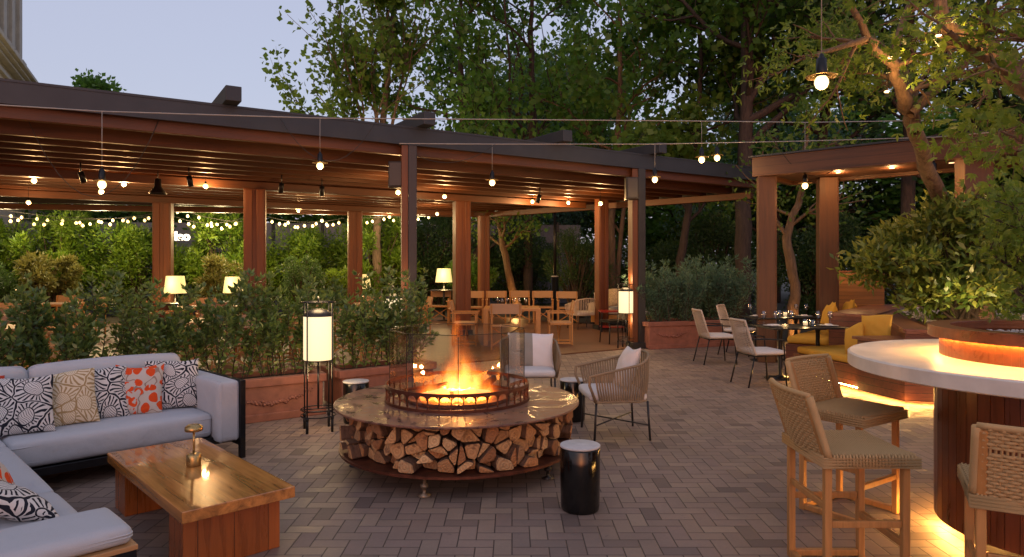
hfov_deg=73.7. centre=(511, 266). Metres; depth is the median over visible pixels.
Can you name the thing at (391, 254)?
hedge bush
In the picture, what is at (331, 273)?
round bush
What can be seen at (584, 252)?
ball bush
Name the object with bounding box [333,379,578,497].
fire table
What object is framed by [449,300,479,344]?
director chair
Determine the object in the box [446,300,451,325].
director chair
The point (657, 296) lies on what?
oleander bush
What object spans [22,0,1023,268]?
sky
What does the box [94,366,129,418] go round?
throw pillow
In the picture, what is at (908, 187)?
garden tree
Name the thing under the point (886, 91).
ceiling bulb
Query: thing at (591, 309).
rope armchair
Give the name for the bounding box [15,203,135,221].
woodland tree
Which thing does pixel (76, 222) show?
festoon string
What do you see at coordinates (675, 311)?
oleander bush
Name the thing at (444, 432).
firewood log
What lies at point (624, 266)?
screen bush
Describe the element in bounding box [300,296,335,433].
floor lantern
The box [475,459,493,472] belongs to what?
firewood log
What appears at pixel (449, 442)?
firewood log
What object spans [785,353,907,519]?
bar stool
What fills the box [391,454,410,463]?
firewood log
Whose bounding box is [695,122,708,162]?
pendant lamp
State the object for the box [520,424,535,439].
firewood log
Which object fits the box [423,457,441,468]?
firewood log
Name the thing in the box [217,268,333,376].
planter shrub
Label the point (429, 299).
director chair
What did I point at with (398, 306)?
planter shrub
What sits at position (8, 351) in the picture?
planter shrub
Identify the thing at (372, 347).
director chair
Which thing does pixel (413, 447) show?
firewood log
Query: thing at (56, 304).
dining table
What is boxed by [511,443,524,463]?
firewood log
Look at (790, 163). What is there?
loop cable
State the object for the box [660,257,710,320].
oleander bush
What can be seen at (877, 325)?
throw pillow
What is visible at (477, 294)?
director chair
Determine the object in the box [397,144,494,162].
loop cable
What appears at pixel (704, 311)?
oleander bush
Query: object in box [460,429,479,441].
firewood log
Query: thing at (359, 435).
firewood log
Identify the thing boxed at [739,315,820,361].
bistro table
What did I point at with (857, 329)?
throw pillow
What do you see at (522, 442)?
firewood log
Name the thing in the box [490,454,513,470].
firewood log
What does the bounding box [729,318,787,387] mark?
dining chair
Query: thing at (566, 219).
weeping tree
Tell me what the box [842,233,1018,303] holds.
screen bush
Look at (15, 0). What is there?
window
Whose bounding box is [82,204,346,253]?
woodland tree
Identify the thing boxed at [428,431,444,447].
firewood log
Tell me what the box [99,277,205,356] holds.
planter shrub
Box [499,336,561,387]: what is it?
rope armchair
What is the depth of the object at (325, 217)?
31.57 m
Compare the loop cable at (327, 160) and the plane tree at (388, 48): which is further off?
the plane tree at (388, 48)
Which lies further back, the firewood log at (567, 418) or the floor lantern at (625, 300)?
the floor lantern at (625, 300)
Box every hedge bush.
[0,218,41,298]
[7,210,106,314]
[76,220,205,316]
[181,206,242,314]
[241,224,344,309]
[328,215,422,311]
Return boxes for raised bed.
[881,304,1023,403]
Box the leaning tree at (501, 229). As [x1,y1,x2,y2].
[471,210,545,315]
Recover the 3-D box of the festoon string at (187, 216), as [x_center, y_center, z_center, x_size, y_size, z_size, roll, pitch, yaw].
[-9.314,-1.515,21.002,1.943,0.570,0.112,0,0,-12]
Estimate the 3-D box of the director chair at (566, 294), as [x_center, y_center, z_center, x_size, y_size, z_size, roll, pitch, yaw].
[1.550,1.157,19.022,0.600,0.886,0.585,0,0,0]
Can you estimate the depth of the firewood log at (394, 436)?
4.71 m
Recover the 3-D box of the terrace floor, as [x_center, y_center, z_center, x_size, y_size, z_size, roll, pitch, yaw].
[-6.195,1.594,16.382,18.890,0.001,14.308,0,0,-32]
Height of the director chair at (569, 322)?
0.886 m
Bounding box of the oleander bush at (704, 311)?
[687,253,756,336]
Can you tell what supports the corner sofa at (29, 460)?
on the brick paving
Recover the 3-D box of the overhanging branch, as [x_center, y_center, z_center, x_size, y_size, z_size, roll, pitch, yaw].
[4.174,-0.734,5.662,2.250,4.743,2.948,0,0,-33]
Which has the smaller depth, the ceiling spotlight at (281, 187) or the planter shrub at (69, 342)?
the planter shrub at (69, 342)
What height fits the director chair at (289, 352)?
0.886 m
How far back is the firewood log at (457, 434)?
4.66 m
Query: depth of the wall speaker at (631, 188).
12.86 m
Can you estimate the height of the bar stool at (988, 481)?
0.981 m
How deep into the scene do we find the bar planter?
3.79 m
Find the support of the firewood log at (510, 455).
in the fire table at (371, 406)
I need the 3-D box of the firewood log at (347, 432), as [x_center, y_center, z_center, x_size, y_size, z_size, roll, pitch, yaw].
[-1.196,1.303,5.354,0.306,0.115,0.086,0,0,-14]
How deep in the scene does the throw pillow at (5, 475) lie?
3.59 m
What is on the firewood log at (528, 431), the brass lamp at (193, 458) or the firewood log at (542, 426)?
the firewood log at (542, 426)
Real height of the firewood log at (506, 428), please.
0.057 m
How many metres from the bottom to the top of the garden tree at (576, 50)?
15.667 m
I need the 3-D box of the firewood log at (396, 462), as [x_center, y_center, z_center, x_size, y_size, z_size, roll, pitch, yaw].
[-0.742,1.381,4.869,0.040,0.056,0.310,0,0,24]
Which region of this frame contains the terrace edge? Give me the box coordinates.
[457,337,756,363]
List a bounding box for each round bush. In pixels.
[0,261,19,302]
[12,250,85,321]
[191,251,242,300]
[278,255,327,301]
[319,265,346,306]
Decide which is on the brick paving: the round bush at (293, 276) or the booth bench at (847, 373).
the booth bench at (847, 373)
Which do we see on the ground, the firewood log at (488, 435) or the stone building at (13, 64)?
the stone building at (13, 64)
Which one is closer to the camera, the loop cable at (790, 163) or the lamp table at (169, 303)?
the loop cable at (790, 163)
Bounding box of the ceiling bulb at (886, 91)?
[884,66,888,92]
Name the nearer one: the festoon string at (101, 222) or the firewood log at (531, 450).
the firewood log at (531, 450)
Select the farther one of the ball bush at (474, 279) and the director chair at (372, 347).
the ball bush at (474, 279)
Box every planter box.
[224,367,325,423]
[321,357,436,403]
[642,317,736,349]
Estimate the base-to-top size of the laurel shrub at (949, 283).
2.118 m
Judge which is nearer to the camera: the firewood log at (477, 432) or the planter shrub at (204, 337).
the firewood log at (477, 432)
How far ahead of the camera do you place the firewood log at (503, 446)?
4.83 m
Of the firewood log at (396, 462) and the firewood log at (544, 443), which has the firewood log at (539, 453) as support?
the firewood log at (544, 443)
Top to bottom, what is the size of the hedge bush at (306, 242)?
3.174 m
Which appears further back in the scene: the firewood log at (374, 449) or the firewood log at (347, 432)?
the firewood log at (347, 432)
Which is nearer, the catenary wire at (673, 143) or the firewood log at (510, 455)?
the firewood log at (510, 455)
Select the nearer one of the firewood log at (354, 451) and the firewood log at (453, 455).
the firewood log at (453, 455)
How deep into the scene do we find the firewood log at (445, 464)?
4.67 m
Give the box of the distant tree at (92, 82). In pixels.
[71,68,125,91]
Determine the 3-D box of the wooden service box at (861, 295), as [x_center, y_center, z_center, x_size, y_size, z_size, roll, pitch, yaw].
[6.422,0.834,12.881,0.990,1.532,0.660,0,0,14]
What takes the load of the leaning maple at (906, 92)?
on the raised bed
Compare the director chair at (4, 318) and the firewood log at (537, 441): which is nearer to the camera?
the firewood log at (537, 441)
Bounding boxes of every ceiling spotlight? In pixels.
[77,162,86,182]
[186,167,193,186]
[278,175,283,192]
[319,178,323,195]
[536,188,541,202]
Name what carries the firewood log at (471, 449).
on the firewood log at (465, 464)
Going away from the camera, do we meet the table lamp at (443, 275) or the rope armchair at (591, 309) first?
the rope armchair at (591, 309)
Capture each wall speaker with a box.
[388,161,400,188]
[624,177,638,199]
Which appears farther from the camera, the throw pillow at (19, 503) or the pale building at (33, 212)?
the pale building at (33, 212)
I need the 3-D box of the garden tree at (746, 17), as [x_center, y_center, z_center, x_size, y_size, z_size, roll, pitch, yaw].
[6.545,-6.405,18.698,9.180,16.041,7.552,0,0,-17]
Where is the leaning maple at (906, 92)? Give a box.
[721,0,1023,246]
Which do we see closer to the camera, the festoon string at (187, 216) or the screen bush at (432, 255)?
the festoon string at (187, 216)
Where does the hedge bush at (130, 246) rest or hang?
on the ground
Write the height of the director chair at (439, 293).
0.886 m
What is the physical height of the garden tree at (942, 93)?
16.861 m
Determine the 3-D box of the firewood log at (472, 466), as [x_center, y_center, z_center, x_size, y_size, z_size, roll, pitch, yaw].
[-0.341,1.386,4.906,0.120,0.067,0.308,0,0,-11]
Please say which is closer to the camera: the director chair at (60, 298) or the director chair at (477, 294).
the director chair at (60, 298)
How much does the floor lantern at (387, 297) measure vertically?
1.306 m
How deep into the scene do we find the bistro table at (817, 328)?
9.69 m
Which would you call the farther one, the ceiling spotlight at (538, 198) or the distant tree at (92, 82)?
the distant tree at (92, 82)
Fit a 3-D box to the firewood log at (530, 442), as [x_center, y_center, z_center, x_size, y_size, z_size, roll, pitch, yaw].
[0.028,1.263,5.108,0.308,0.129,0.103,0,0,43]
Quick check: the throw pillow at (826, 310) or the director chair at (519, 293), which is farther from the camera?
the director chair at (519, 293)
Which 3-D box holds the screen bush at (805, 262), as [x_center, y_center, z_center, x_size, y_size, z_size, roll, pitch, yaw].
[9.255,-0.041,20.316,2.989,3.467,5.379,0,0,-5]
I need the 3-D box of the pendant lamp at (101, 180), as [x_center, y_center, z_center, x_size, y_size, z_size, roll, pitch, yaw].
[-4.931,-1.396,8.210,0.214,0.930,0.214,0,0,0]
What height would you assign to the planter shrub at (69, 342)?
1.212 m
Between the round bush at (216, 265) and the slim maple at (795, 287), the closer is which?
the slim maple at (795, 287)
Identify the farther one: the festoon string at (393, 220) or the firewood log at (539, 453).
the festoon string at (393, 220)
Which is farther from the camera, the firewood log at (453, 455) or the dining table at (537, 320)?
the dining table at (537, 320)
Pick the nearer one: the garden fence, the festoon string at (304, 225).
the festoon string at (304, 225)
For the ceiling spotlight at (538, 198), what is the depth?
14.48 m
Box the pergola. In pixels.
[0,78,756,358]
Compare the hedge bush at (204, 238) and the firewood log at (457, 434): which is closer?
the firewood log at (457, 434)
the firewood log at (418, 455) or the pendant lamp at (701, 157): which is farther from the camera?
the pendant lamp at (701, 157)
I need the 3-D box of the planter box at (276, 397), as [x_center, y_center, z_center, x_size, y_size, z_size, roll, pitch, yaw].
[-4.469,1.377,6.077,5.572,0.445,0.602,0,0,-34]
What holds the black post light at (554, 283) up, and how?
on the ground
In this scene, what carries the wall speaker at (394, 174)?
attached to the pergola
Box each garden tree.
[333,0,704,299]
[430,0,651,305]
[508,0,738,288]
[576,0,840,276]
[603,0,913,323]
[650,0,990,284]
[758,0,1023,303]
[817,0,1022,115]
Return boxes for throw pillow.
[0,374,55,436]
[0,462,14,483]
[0,480,59,521]
[31,368,99,426]
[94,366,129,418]
[115,363,163,414]
[145,358,198,408]
[507,333,553,367]
[609,289,618,306]
[615,346,640,386]
[820,302,835,323]
[842,299,854,309]
[844,322,863,353]
[861,314,892,335]
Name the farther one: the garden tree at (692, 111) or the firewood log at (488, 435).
the garden tree at (692, 111)
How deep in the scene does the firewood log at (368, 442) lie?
5.05 m
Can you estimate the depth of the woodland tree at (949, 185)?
27.21 m
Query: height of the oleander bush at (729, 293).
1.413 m
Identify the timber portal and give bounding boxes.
[748,128,1023,362]
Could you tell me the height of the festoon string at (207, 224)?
0.397 m
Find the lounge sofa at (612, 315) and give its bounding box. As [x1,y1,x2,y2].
[591,306,651,323]
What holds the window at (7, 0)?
in the stone building at (13, 64)
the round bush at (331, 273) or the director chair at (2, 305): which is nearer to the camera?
the director chair at (2, 305)
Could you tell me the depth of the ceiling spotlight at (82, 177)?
10.99 m
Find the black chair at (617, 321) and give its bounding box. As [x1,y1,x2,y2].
[599,304,627,343]
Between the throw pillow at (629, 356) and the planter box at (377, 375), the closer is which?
the throw pillow at (629, 356)
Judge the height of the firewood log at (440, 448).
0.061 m
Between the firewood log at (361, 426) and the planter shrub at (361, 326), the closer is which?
the firewood log at (361, 426)
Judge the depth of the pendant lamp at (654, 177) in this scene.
11.57 m
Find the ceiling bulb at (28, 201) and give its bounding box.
[26,187,30,204]
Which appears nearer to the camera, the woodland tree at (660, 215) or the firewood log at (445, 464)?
the firewood log at (445, 464)
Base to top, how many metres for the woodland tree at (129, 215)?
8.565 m
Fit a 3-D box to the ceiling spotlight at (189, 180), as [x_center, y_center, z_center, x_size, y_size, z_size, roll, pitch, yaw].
[-5.440,-1.503,11.529,0.090,0.335,0.143,0,0,8]
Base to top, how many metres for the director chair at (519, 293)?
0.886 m
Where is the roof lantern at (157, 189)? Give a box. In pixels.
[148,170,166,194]
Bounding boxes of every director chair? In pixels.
[0,303,27,310]
[1,312,28,367]
[44,313,90,362]
[46,304,81,351]
[50,295,82,331]
[73,297,107,333]
[189,298,216,315]
[195,302,226,330]
[200,307,239,361]
[211,315,254,371]
[269,312,300,363]
[271,318,296,358]
[326,309,361,362]
[358,316,391,352]
[418,296,432,335]
[429,291,450,319]
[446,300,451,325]
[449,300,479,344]
[471,291,483,322]
[485,291,506,322]
[490,304,520,349]
[509,291,529,321]
[532,291,553,322]
[546,300,575,344]
[556,291,578,323]
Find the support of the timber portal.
on the brick paving
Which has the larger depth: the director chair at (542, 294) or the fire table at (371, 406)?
the director chair at (542, 294)
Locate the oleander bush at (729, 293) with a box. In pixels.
[683,254,756,319]
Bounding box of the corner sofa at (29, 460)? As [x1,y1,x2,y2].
[0,353,245,556]
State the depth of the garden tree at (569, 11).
25.83 m
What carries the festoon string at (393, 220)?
hanging from the pergola
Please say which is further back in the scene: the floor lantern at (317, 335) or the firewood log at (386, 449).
the floor lantern at (317, 335)
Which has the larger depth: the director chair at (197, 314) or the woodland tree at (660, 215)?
the woodland tree at (660, 215)
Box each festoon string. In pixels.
[0,209,148,224]
[0,214,149,226]
[175,216,241,229]
[176,212,242,225]
[267,216,341,228]
[366,216,429,223]
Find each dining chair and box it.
[692,308,736,364]
[716,304,756,356]
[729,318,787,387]
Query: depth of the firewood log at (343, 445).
5.26 m
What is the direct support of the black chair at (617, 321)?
on the terrace floor
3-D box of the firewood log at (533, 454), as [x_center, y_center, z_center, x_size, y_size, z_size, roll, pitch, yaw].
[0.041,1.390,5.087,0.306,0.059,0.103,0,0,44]
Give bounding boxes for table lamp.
[164,276,186,302]
[223,277,242,292]
[362,274,370,295]
[436,268,451,289]
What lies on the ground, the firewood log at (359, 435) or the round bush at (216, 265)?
the round bush at (216, 265)
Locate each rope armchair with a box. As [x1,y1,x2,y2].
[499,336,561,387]
[565,298,594,327]
[574,349,650,441]
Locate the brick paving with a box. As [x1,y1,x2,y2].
[41,346,987,556]
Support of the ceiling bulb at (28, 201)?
hanging from the pergola
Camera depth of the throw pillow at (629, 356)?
6.41 m
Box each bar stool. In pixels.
[769,378,921,556]
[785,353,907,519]
[957,422,1023,556]
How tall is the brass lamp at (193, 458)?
0.255 m
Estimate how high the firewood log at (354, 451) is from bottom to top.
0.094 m
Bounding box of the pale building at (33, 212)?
[25,203,103,221]
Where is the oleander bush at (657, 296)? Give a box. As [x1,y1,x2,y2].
[622,261,695,321]
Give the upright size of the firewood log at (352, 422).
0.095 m
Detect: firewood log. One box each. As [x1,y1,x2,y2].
[339,426,355,440]
[339,442,348,449]
[345,439,364,444]
[347,444,364,458]
[349,419,357,424]
[354,429,365,440]
[356,421,367,430]
[359,444,370,456]
[365,431,371,445]
[365,431,376,439]
[366,425,371,434]
[368,447,374,459]
[370,424,392,436]
[371,437,387,452]
[372,438,386,448]
[374,449,391,463]
[383,440,400,455]
[385,427,402,443]
[389,441,415,458]
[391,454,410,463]
[395,455,409,468]
[398,455,422,473]
[401,428,424,443]
[405,442,422,454]
[411,448,428,458]
[416,430,429,450]
[416,451,434,463]
[423,430,437,434]
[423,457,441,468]
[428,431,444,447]
[428,448,445,457]
[430,439,448,454]
[437,451,454,472]
[440,430,449,434]
[442,430,456,450]
[449,440,457,464]
[451,429,465,439]
[457,440,465,464]
[457,453,473,473]
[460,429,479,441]
[462,441,479,459]
[467,459,475,468]
[471,429,481,436]
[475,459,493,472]
[476,435,489,456]
[476,445,495,462]
[481,427,498,442]
[489,438,511,453]
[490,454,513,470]
[493,428,508,443]
[496,446,516,466]
[498,426,509,429]
[507,425,521,441]
[511,439,528,451]
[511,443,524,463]
[518,455,537,467]
[519,437,534,446]
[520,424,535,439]
[524,452,536,456]
[526,447,538,453]
[530,422,549,430]
[530,447,543,457]
[531,434,540,449]
[536,427,548,435]
[540,436,547,449]
[543,439,557,455]
[545,418,558,422]
[546,423,559,437]
[559,425,571,438]
[562,411,572,422]
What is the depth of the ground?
22.29 m
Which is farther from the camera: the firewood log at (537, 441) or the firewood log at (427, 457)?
the firewood log at (537, 441)
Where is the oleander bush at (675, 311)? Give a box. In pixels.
[646,259,700,318]
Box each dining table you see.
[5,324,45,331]
[11,302,84,334]
[185,318,268,366]
[291,314,365,355]
[483,306,540,345]
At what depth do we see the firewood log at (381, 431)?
4.84 m
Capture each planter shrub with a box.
[0,286,47,369]
[3,268,146,367]
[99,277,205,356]
[165,266,280,378]
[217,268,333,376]
[301,270,401,369]
[352,265,439,364]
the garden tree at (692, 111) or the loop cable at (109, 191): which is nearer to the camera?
the loop cable at (109, 191)
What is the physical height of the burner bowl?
0.162 m
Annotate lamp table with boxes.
[153,302,181,305]
[430,289,452,320]
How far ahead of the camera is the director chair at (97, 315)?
15.88 m
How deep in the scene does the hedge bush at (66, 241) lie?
21.20 m
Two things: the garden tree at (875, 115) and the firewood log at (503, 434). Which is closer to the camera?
the firewood log at (503, 434)
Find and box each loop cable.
[29,120,158,196]
[280,118,377,160]
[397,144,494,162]
[765,124,866,176]
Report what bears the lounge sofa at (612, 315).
on the terrace floor
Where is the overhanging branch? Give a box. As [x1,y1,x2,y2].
[836,0,1023,252]
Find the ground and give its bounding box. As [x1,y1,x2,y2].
[50,275,1018,345]
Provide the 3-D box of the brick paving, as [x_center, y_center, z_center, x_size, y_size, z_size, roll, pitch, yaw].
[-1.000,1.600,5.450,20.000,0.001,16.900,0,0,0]
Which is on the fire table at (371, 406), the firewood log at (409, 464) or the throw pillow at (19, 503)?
the firewood log at (409, 464)
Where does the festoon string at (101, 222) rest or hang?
hanging from the pergola
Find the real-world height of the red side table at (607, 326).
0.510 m
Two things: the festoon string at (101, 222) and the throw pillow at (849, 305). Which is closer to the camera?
the throw pillow at (849, 305)
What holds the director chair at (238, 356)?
on the terrace floor
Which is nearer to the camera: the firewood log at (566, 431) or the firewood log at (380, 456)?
the firewood log at (380, 456)
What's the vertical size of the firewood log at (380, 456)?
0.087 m
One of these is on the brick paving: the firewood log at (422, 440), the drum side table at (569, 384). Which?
the drum side table at (569, 384)
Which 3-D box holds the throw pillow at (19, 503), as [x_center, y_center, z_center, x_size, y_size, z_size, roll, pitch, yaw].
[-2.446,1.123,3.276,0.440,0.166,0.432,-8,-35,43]
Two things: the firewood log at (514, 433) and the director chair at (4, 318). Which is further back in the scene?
the director chair at (4, 318)
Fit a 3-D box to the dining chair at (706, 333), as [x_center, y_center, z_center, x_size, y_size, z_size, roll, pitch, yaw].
[3.323,1.154,11.295,0.636,0.897,0.522,0,0,-5]
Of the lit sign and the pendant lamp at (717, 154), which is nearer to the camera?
the pendant lamp at (717, 154)
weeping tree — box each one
[438,29,597,235]
[653,34,954,302]
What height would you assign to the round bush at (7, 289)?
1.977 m
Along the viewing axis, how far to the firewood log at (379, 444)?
4.89 m
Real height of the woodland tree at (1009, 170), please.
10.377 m
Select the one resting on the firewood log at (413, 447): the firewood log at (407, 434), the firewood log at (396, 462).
the firewood log at (407, 434)
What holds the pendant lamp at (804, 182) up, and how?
hanging from the catenary wire at (417, 118)
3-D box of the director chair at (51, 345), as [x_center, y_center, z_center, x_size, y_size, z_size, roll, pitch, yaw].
[-6.535,1.157,10.018,0.585,0.886,0.600,0,0,-29]
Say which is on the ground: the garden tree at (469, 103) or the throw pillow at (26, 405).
the garden tree at (469, 103)
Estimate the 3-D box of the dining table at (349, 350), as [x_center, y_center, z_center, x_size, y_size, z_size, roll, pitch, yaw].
[-3.300,1.225,12.300,1.150,0.750,1.000,0,0,-29]
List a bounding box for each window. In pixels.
[7,0,8,38]
[15,0,15,48]
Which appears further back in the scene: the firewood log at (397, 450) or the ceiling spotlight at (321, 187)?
the ceiling spotlight at (321, 187)
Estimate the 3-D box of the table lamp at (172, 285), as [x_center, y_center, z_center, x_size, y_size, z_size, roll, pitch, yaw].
[-7.844,0.540,15.900,0.495,0.620,0.495,0,0,0]
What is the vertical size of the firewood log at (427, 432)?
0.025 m
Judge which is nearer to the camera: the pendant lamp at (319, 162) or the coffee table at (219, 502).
the coffee table at (219, 502)
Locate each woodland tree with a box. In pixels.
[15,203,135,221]
[43,203,226,222]
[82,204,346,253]
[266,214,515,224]
[452,27,717,254]
[549,115,771,276]
[665,84,955,276]
[729,82,1023,272]
[929,117,1023,198]
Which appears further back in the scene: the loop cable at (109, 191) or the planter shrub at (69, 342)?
the loop cable at (109, 191)
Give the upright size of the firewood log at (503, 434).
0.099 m
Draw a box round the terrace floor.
[12,317,754,372]
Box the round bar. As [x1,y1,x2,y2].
[848,339,1023,556]
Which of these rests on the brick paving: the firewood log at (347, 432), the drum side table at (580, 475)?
the drum side table at (580, 475)
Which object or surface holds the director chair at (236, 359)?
on the terrace floor
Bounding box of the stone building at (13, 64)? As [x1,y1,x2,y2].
[0,0,37,278]
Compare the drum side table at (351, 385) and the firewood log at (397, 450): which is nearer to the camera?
the firewood log at (397, 450)
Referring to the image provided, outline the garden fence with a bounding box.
[17,220,579,304]
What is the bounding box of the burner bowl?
[404,374,509,408]
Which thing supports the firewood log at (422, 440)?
on the firewood log at (427, 457)
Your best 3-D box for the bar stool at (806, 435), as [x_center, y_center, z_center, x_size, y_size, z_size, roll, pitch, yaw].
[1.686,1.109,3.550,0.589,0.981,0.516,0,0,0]
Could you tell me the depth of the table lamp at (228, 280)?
17.00 m
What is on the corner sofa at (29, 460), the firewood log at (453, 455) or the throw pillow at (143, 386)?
the throw pillow at (143, 386)
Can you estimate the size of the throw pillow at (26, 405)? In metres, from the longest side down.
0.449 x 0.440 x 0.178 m
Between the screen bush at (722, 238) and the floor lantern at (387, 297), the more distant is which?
the screen bush at (722, 238)
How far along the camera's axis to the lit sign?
18.98 m
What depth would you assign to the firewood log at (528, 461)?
4.83 m
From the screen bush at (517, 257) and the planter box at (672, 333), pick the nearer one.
the planter box at (672, 333)
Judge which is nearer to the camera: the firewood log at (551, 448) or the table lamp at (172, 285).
the firewood log at (551, 448)
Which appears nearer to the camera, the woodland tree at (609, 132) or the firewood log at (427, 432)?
the firewood log at (427, 432)
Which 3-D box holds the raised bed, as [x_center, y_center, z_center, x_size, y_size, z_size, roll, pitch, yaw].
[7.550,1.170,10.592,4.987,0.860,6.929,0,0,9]
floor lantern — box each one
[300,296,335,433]
[381,286,403,359]
[617,281,634,347]
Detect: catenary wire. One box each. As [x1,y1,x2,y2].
[0,104,953,122]
[399,130,1014,144]
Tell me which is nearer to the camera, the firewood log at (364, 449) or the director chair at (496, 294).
the firewood log at (364, 449)
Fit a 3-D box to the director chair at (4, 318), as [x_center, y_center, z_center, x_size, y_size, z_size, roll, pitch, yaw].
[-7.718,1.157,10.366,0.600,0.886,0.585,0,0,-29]
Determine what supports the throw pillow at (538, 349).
on the rope armchair at (541, 372)
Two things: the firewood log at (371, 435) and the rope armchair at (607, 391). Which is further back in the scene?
the rope armchair at (607, 391)
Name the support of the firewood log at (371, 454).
on the fire table at (371, 406)
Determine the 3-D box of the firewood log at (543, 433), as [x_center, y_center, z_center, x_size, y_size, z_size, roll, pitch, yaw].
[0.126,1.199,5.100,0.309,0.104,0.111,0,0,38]
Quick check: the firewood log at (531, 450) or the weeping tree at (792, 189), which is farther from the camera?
the weeping tree at (792, 189)
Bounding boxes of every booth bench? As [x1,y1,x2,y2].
[786,305,904,357]
[793,335,933,401]
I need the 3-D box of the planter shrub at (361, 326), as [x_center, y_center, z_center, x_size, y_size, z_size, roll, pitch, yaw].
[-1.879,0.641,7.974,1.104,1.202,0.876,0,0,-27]
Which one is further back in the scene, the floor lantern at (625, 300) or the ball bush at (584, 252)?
the ball bush at (584, 252)
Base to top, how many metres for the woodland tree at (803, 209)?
11.200 m
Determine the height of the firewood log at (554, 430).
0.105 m
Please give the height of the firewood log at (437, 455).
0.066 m
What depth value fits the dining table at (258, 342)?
10.80 m
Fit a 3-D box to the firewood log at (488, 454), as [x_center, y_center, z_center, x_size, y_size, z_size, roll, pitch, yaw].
[-0.211,1.301,4.839,0.120,0.110,0.318,0,0,-19]
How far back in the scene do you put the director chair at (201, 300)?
15.36 m
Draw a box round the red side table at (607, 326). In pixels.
[598,310,624,331]
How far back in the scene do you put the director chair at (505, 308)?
12.98 m
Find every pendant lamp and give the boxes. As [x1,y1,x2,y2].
[92,168,111,188]
[312,152,327,168]
[486,170,497,185]
[649,168,660,181]
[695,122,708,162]
[710,146,722,160]
[798,173,811,188]
[805,0,837,89]
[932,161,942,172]
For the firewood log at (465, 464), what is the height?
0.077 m
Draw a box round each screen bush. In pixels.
[380,216,513,309]
[490,217,557,305]
[565,235,675,304]
[646,209,783,315]
[777,209,877,322]
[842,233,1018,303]
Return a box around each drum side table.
[343,379,368,424]
[560,377,584,422]
[560,439,599,514]
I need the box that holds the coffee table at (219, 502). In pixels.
[107,438,294,556]
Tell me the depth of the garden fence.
28.72 m
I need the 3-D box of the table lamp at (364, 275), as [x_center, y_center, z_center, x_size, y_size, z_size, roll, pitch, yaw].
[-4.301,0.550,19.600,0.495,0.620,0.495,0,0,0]
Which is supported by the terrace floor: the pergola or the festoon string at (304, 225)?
the pergola
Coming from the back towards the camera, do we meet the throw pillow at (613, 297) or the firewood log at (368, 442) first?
the throw pillow at (613, 297)
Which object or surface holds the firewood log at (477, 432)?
on the firewood log at (469, 435)
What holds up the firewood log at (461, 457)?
on the firewood log at (465, 464)
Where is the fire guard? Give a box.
[385,323,528,413]
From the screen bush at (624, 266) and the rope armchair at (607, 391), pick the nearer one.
the rope armchair at (607, 391)
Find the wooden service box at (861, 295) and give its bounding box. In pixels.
[839,271,883,310]
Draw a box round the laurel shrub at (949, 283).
[826,180,1023,323]
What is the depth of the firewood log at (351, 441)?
5.10 m
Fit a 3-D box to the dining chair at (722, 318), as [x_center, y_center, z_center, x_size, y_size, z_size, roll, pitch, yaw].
[4.053,1.154,12.383,0.636,0.897,0.522,0,0,35]
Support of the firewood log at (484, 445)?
on the firewood log at (471, 449)
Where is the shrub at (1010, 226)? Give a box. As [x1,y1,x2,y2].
[957,155,1023,322]
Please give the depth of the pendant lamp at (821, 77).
5.17 m
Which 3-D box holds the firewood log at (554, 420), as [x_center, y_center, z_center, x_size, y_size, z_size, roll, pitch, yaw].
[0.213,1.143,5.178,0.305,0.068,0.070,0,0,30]
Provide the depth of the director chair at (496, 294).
19.66 m
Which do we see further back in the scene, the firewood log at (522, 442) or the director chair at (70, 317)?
the director chair at (70, 317)
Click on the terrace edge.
(552, 354)
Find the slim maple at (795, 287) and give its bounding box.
[717,83,886,339]
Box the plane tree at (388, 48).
[260,0,476,312]
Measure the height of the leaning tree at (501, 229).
4.641 m
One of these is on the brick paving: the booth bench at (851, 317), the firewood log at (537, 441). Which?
the booth bench at (851, 317)
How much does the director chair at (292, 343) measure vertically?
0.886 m
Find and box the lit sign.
[175,231,189,240]
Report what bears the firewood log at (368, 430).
on the firewood log at (374, 449)
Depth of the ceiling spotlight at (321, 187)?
12.99 m
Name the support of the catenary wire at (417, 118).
attached to the timber portal
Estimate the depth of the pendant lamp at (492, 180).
11.17 m
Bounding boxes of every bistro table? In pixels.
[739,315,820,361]
[750,324,848,380]
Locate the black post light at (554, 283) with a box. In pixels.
[551,213,558,319]
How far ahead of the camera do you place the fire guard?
5.24 m
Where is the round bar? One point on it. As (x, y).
(967, 394)
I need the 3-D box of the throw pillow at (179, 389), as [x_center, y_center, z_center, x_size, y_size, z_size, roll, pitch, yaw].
[-2.893,1.008,5.836,0.420,0.438,0.167,-2,-19,-32]
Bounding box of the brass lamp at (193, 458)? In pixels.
[184,423,202,466]
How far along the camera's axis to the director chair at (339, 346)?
11.46 m
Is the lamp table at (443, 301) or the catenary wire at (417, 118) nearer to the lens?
the catenary wire at (417, 118)
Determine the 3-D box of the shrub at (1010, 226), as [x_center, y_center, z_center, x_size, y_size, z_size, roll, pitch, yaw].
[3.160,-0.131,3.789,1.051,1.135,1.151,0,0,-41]
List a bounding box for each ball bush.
[445,253,499,316]
[540,225,620,317]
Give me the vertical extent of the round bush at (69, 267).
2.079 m
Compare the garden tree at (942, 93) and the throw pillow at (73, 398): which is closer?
the throw pillow at (73, 398)
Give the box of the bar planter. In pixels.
[927,319,1023,367]
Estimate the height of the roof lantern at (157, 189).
0.410 m

